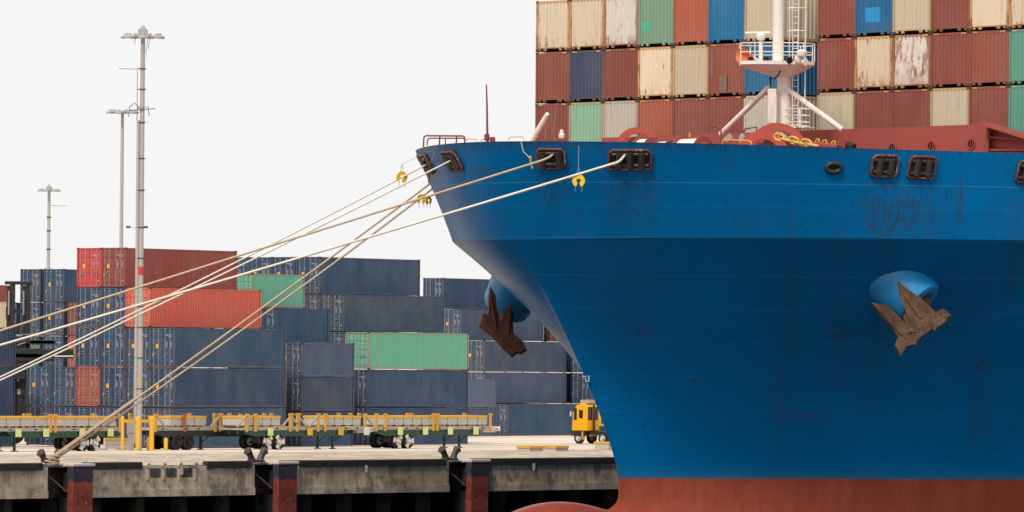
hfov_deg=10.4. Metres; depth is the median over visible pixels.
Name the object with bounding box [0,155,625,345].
mooring rope
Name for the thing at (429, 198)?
rat guard
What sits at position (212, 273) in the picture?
mooring rope
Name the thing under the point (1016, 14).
shipping container
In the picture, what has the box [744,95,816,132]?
shipping container
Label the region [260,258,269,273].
door
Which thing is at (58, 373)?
door
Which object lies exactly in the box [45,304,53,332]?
door
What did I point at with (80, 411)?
door
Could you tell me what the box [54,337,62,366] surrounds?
door
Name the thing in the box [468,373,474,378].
door
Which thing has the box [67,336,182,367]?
shipping container
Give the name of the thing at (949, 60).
shipping container
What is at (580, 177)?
rat guard
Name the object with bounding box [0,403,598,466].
ground
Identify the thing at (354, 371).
door
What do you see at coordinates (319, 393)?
shipping container
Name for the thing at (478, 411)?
shipping container
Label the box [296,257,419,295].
shipping container
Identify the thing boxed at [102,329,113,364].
door
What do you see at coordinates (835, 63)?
shipping container
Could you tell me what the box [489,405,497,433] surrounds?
door
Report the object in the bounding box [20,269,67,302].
shipping container
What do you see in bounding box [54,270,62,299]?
door
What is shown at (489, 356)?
shipping container
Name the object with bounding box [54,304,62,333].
door
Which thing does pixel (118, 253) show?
door
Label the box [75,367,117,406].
shipping container
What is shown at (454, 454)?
mooring bollard
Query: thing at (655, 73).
shipping container
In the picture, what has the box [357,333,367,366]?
door
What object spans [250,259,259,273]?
door
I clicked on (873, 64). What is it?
shipping container
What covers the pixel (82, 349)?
door
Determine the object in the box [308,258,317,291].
door
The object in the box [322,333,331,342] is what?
door
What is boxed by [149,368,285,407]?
shipping container
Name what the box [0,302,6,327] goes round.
shipping container
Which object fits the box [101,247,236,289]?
shipping container
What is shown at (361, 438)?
door
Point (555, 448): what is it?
concrete barrier
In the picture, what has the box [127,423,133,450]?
electrical cabinet
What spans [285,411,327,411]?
shipping container
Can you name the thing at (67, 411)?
door
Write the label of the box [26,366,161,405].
shipping container
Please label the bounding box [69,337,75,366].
door
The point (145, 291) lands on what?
door
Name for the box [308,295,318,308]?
door
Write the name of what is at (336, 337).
door
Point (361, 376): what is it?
door
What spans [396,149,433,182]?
rat guard
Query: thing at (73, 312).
door
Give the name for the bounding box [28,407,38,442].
door
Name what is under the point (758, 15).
shipping container
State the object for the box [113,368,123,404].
door
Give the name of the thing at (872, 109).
shipping container
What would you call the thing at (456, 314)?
door
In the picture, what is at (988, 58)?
shipping container
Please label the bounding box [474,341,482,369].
door
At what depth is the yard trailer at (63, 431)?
376.88 m
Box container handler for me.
[5,281,73,443]
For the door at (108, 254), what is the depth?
412.27 m
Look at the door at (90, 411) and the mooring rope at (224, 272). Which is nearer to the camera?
the mooring rope at (224, 272)
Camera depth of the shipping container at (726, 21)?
276.70 m
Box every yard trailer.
[0,413,122,451]
[128,413,249,449]
[210,413,374,449]
[348,413,499,448]
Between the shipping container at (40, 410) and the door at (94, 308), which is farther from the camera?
the shipping container at (40, 410)
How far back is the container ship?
256.36 m
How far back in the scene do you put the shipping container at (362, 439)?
439.77 m
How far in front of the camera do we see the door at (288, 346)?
424.84 m
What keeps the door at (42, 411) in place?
in the shipping container at (40, 410)
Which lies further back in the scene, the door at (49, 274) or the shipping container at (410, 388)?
the door at (49, 274)
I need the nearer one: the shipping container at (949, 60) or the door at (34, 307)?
the shipping container at (949, 60)
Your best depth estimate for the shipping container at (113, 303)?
411.97 m
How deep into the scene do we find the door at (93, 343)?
412.98 m
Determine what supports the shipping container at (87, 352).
on the shipping container at (87, 387)
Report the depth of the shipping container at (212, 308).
413.74 m
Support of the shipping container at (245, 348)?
on the shipping container at (213, 387)
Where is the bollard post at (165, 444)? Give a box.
[164,438,167,450]
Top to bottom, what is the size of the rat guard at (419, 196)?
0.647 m
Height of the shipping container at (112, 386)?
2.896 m
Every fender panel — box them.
[48,463,94,511]
[255,461,298,511]
[449,459,490,511]
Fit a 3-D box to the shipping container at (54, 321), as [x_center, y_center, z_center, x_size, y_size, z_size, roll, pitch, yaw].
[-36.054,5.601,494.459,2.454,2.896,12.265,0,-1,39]
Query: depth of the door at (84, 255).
413.79 m
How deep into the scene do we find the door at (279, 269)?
440.90 m
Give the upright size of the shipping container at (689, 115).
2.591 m
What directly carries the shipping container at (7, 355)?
on the shipping container at (7, 392)
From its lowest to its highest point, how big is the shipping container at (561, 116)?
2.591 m
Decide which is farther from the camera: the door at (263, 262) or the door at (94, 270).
the door at (263, 262)
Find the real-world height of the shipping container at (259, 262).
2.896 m
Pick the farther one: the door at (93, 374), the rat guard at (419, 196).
the door at (93, 374)
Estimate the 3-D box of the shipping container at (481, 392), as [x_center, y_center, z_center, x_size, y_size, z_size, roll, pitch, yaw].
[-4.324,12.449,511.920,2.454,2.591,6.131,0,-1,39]
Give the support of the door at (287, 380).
in the shipping container at (319, 393)
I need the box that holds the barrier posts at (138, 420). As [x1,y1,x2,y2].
[121,416,153,450]
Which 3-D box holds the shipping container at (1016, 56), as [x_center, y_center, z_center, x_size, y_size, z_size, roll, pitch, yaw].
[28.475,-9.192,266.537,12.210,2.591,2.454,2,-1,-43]
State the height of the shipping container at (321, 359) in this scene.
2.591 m
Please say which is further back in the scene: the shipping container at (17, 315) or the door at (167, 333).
the shipping container at (17, 315)
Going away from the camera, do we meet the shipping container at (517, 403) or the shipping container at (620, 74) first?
the shipping container at (620, 74)
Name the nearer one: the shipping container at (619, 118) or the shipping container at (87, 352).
the shipping container at (619, 118)
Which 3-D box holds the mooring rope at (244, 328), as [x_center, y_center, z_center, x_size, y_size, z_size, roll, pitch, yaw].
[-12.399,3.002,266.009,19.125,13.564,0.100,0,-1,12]
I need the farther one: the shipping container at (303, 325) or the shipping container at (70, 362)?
the shipping container at (70, 362)
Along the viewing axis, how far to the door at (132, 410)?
410.72 m
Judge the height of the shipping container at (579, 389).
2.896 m
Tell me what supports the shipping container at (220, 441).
on the ground
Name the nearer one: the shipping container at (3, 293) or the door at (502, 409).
the door at (502, 409)
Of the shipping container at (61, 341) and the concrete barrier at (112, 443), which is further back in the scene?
the shipping container at (61, 341)
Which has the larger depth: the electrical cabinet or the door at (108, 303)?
the door at (108, 303)
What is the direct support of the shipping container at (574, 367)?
on the shipping container at (579, 389)
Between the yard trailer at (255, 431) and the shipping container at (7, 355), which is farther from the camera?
the shipping container at (7, 355)
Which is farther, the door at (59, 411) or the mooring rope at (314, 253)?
the door at (59, 411)
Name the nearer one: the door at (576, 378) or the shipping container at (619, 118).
the shipping container at (619, 118)
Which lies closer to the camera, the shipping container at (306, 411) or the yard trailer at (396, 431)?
the yard trailer at (396, 431)
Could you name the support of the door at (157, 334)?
in the shipping container at (245, 348)
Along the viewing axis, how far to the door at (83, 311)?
413.79 m
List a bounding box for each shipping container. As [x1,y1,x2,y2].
[0,285,9,301]
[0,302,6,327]
[0,327,15,366]
[0,367,15,406]
[0,407,14,446]
[15,302,19,335]
[19,336,42,366]
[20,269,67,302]
[20,302,50,335]
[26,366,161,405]
[26,406,80,444]
[43,269,98,301]
[43,302,74,335]
[43,336,67,366]
[50,406,109,444]
[51,367,164,405]
[67,302,134,335]
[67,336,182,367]
[75,327,209,367]
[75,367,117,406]
[75,407,99,427]
[76,248,129,287]
[76,287,156,327]
[99,407,233,437]
[100,287,174,327]
[100,327,213,367]
[100,367,124,406]
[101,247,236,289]
[124,407,239,446]
[125,287,261,328]
[125,327,149,366]
[125,367,259,406]
[149,327,285,367]
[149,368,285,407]
[149,408,285,447]
[229,273,304,307]
[237,257,247,272]
[248,257,271,273]
[253,308,328,341]
[272,257,295,274]
[277,377,354,410]
[278,342,354,376]
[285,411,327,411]
[285,411,353,445]
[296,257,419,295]
[304,294,418,332]
[320,294,444,332]
[320,332,344,342]
[344,407,467,444]
[345,332,468,369]
[354,370,467,406]
[423,278,489,309]
[444,309,543,340]
[468,341,565,371]
[468,372,566,402]
[468,379,495,406]
[468,407,495,435]
[488,404,578,435]
[496,403,542,403]
[535,51,581,103]
[535,103,568,140]
[536,0,575,51]
[544,326,557,341]
[562,351,569,372]
[566,373,569,402]
[569,0,603,50]
[569,49,602,101]
[569,101,602,141]
[570,356,581,372]
[570,373,595,403]
[603,0,647,48]
[603,48,645,100]
[603,100,637,137]
[637,46,682,99]
[637,99,672,135]
[638,0,680,46]
[672,44,707,97]
[672,97,707,134]
[673,0,708,45]
[708,0,744,43]
[708,43,755,96]
[708,96,743,133]
[744,0,826,43]
[744,41,826,96]
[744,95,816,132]
[817,0,860,38]
[817,37,859,92]
[817,91,853,129]
[854,0,892,36]
[854,35,901,90]
[854,90,891,128]
[892,0,930,34]
[892,33,935,89]
[892,88,929,126]
[930,31,979,87]
[930,87,968,125]
[931,0,969,32]
[969,0,1014,30]
[969,29,1008,86]
[969,85,1007,127]
[1008,29,1023,84]
[1008,85,1023,132]
[1009,0,1023,28]
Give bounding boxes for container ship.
[416,0,1023,511]
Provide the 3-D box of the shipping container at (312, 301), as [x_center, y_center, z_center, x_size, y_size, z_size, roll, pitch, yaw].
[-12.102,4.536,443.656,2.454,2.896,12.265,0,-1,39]
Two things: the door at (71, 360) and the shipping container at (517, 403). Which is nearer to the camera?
the door at (71, 360)
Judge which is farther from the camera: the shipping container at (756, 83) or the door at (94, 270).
the door at (94, 270)
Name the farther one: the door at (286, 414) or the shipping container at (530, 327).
the shipping container at (530, 327)
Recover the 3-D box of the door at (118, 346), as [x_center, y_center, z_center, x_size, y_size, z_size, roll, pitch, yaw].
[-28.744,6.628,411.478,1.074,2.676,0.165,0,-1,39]
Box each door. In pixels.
[22,270,30,299]
[28,367,38,403]
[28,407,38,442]
[30,337,37,364]
[31,270,39,300]
[31,303,38,333]
[39,368,49,403]
[39,407,48,442]
[44,337,53,366]
[45,270,53,299]
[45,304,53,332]
[52,407,63,442]
[53,368,63,403]
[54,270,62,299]
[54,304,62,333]
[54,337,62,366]
[63,408,73,415]
[64,368,73,403]
[69,304,76,333]
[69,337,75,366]
[77,328,87,364]
[77,368,87,403]
[77,408,87,415]
[78,249,89,284]
[78,289,89,324]
[88,328,98,364]
[88,368,98,404]
[88,408,98,415]
[89,249,99,284]
[89,289,99,324]
[101,408,111,437]
[102,289,113,324]
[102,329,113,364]
[102,368,112,404]
[103,249,113,284]
[112,408,122,437]
[113,288,123,324]
[113,329,123,364]
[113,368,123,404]
[114,249,123,284]
[126,409,134,444]
[127,288,134,324]
[127,328,134,364]
[127,368,133,404]
[142,369,148,404]
[142,409,147,445]
[143,288,148,324]
[143,329,148,364]
[151,329,162,364]
[151,369,162,405]
[151,409,161,415]
[162,409,172,415]
[163,329,172,364]
[163,369,173,404]
[230,276,240,289]
[237,259,246,272]
[241,275,250,289]
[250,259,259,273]
[254,309,264,328]
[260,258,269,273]
[265,309,275,328]
[273,258,283,273]
[279,343,290,374]
[279,378,289,408]
[284,258,293,274]
[285,413,288,443]
[289,413,299,443]
[290,344,300,374]
[290,378,300,409]
[298,258,307,291]
[304,296,307,308]
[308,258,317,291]
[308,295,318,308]
[322,295,332,328]
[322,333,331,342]
[332,296,342,329]
[332,333,342,342]
[345,409,355,441]
[347,333,356,366]
[354,371,355,404]
[356,371,366,404]
[356,408,365,442]
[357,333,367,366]
[424,279,433,295]
[434,279,441,296]
[444,310,451,332]
[452,310,460,332]
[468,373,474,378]
[469,341,474,369]
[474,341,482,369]
[475,374,483,378]
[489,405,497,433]
[498,405,506,433]
[545,327,553,339]
[571,374,580,401]
[572,359,580,370]
[581,374,588,399]
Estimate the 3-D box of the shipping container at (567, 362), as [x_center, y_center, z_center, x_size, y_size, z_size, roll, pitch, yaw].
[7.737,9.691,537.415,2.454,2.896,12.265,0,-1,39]
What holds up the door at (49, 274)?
in the shipping container at (60, 285)
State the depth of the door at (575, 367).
531.18 m
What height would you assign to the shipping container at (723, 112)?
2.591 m
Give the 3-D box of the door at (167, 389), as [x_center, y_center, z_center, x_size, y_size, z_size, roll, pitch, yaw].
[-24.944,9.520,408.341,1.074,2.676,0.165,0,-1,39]
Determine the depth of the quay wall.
285.35 m
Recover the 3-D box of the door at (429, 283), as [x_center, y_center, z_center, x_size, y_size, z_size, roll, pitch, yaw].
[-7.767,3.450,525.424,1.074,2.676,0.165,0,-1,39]
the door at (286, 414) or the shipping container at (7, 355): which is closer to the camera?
the shipping container at (7, 355)
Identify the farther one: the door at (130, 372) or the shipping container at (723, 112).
the door at (130, 372)
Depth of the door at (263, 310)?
426.50 m
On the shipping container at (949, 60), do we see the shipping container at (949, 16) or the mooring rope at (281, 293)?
the shipping container at (949, 16)
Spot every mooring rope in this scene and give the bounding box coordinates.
[0,154,552,331]
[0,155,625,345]
[0,160,450,380]
[0,164,426,377]
[52,183,429,457]
[57,188,431,458]
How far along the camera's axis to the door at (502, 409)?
519.26 m
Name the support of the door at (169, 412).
in the shipping container at (220, 441)
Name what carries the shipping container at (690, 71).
on the shipping container at (689, 115)
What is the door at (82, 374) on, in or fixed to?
in the shipping container at (87, 387)
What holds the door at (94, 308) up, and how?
in the shipping container at (87, 311)
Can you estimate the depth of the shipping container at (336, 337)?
437.04 m
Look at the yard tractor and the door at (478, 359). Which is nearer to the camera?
the yard tractor
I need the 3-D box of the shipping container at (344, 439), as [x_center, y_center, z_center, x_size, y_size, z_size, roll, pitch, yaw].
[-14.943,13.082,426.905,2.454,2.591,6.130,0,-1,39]
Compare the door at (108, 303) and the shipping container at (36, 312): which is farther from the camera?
the shipping container at (36, 312)
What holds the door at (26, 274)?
in the shipping container at (36, 276)
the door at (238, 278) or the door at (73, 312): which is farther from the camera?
the door at (73, 312)
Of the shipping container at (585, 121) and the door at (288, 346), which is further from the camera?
the door at (288, 346)
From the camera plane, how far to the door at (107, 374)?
412.07 m
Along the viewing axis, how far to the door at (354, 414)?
435.66 m
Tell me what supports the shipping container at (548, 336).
on the shipping container at (567, 362)
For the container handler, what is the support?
on the ground
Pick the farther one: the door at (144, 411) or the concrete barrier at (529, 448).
the door at (144, 411)
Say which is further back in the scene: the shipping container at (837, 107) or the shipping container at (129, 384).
the shipping container at (129, 384)
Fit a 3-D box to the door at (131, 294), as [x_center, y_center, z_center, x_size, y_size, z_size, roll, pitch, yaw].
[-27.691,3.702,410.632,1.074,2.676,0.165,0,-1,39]
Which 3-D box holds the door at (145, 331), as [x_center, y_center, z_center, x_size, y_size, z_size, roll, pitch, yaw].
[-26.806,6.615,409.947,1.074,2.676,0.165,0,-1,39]
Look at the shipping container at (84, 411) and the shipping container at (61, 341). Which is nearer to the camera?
the shipping container at (84, 411)
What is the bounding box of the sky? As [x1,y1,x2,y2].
[0,0,582,372]
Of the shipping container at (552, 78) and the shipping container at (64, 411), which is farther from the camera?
the shipping container at (64, 411)
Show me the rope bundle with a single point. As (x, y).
(90, 431)
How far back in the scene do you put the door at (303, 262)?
439.18 m
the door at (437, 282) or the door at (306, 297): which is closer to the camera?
the door at (306, 297)
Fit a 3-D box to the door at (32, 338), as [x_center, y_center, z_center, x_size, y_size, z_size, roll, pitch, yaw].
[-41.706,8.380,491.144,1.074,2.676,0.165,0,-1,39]
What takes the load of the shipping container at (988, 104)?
on the container ship
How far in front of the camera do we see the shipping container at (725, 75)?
276.76 m
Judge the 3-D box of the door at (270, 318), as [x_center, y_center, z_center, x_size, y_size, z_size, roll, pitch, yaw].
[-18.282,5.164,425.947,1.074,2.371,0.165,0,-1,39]
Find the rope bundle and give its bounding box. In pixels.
[50,398,135,460]
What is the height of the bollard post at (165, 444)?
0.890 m
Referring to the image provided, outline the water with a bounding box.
[105,502,601,511]
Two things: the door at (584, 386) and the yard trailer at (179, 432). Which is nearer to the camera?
the yard trailer at (179, 432)
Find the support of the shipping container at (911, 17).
on the shipping container at (911, 61)
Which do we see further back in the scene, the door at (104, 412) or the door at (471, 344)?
the door at (471, 344)
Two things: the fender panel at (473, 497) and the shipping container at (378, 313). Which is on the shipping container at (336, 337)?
the shipping container at (378, 313)
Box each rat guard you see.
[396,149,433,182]
[417,194,425,203]
[425,197,431,204]
[572,146,584,191]
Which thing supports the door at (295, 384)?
in the shipping container at (319, 393)
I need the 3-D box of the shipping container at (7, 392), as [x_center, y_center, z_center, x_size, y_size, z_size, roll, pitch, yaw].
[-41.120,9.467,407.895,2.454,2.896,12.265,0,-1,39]
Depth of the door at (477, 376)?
521.04 m
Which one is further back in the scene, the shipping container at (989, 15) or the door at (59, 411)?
the door at (59, 411)
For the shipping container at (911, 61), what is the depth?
267.72 m
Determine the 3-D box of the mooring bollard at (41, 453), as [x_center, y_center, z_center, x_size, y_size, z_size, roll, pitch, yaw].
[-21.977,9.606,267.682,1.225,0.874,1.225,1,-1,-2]
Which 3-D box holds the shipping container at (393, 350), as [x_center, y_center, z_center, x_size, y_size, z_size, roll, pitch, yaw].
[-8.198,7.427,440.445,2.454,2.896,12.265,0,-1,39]
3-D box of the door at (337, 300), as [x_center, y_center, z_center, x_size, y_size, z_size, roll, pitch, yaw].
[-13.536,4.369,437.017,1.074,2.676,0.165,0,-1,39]
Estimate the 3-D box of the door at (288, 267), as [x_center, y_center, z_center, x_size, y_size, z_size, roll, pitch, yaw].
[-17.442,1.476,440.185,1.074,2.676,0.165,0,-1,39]
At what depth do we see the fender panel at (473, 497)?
288.37 m
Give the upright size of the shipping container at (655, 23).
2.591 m
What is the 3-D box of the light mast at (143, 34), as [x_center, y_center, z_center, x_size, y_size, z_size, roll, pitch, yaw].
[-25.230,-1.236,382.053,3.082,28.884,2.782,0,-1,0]
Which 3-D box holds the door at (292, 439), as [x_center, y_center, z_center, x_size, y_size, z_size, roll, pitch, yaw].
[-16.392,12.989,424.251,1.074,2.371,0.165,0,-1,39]
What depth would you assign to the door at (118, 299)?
411.57 m
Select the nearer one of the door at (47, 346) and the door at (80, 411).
the door at (80, 411)
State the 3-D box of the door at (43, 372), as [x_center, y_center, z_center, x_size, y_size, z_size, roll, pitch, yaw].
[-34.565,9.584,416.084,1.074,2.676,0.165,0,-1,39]
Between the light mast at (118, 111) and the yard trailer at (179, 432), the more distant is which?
the light mast at (118, 111)
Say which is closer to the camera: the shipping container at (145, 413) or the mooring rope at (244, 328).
the mooring rope at (244, 328)
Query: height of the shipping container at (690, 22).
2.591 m
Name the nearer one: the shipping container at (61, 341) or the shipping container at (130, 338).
the shipping container at (130, 338)
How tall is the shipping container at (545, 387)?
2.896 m
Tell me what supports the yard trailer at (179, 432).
on the ground
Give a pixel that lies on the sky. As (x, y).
(269, 119)
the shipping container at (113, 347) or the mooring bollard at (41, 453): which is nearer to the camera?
the mooring bollard at (41, 453)
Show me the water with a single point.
(393, 508)
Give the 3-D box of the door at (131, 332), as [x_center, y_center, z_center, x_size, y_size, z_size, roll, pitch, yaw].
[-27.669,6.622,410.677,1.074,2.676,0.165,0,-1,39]
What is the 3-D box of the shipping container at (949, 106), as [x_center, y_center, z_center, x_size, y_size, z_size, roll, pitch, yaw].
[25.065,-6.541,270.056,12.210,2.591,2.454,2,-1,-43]
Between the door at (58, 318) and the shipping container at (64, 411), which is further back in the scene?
the door at (58, 318)
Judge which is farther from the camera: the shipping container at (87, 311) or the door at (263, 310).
the door at (263, 310)
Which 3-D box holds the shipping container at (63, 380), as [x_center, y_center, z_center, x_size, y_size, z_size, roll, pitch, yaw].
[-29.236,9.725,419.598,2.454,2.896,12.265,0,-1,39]
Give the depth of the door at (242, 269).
443.49 m
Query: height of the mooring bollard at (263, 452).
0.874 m
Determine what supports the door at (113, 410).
in the shipping container at (106, 411)
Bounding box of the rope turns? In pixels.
[40,455,59,466]
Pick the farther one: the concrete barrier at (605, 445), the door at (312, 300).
the door at (312, 300)
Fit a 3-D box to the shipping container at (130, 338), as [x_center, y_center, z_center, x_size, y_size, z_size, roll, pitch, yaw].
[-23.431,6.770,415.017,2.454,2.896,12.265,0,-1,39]
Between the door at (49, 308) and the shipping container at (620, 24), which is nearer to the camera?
the shipping container at (620, 24)
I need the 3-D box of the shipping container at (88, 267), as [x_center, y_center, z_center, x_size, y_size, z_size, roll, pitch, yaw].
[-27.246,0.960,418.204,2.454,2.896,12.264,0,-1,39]
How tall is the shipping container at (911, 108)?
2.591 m
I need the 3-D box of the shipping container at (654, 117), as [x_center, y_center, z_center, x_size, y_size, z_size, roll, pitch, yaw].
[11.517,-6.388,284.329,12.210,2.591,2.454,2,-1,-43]
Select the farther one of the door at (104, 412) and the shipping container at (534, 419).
the shipping container at (534, 419)
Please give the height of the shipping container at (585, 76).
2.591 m
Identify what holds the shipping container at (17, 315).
on the shipping container
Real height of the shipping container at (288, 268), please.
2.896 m
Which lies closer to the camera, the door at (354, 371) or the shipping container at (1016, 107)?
the shipping container at (1016, 107)
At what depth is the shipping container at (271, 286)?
429.31 m
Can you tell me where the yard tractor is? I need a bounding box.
[570,400,608,443]
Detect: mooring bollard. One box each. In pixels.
[37,449,61,466]
[244,447,267,463]
[438,446,460,461]
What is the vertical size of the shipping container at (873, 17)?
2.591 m
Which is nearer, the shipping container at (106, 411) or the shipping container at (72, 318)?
the shipping container at (106, 411)
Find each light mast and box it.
[37,184,60,302]
[106,109,138,327]
[119,25,164,450]
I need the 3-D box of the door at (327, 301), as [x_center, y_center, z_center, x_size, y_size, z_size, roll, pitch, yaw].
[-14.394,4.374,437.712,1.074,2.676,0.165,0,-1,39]
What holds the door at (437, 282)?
in the shipping container at (459, 293)
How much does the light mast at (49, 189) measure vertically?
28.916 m
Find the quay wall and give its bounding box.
[0,449,617,511]
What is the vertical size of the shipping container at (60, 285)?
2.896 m
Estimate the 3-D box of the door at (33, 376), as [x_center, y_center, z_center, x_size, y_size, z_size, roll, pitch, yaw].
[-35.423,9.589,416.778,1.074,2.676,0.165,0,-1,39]
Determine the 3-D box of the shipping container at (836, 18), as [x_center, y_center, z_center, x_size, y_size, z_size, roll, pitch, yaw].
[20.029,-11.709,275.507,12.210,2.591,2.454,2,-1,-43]
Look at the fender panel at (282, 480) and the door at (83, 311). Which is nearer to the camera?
the fender panel at (282, 480)
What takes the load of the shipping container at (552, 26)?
on the shipping container at (552, 78)
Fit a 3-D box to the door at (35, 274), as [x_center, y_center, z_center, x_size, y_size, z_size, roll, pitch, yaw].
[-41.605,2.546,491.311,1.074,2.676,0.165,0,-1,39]
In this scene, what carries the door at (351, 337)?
in the shipping container at (393, 350)
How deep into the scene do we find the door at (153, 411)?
409.07 m
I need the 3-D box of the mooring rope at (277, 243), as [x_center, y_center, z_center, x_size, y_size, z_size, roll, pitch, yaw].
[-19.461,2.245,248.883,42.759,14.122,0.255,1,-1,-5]
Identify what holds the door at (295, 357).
in the shipping container at (321, 359)
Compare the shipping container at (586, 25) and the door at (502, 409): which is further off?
the door at (502, 409)
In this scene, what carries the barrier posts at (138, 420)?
on the ground
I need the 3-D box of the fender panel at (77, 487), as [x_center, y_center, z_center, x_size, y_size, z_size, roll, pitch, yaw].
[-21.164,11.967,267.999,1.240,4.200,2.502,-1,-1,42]
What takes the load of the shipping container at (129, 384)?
on the shipping container at (145, 413)
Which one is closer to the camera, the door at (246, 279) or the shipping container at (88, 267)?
the shipping container at (88, 267)
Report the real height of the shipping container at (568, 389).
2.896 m
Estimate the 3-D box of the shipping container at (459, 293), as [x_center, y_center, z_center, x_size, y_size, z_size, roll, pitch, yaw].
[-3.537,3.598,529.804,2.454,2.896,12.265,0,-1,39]
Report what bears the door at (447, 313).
in the shipping container at (530, 327)
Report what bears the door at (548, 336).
in the shipping container at (548, 336)
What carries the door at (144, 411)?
in the shipping container at (145, 413)
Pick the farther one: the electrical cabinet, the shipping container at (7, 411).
the shipping container at (7, 411)
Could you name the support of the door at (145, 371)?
in the shipping container at (129, 384)
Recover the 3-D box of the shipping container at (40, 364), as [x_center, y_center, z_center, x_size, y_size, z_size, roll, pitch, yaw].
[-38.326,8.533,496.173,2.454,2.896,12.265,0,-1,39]
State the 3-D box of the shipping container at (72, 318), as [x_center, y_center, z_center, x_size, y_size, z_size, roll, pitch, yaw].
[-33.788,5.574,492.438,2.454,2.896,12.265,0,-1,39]
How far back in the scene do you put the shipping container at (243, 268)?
443.40 m
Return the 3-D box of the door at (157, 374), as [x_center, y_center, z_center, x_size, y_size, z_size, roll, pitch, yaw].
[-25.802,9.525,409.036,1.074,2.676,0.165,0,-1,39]
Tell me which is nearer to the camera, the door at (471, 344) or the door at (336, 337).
the door at (336, 337)
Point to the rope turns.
(52, 462)
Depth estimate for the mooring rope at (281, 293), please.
265.79 m
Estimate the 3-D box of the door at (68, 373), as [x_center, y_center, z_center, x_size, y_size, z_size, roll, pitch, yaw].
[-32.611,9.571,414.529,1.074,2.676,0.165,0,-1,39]
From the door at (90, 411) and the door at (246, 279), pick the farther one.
the door at (246, 279)

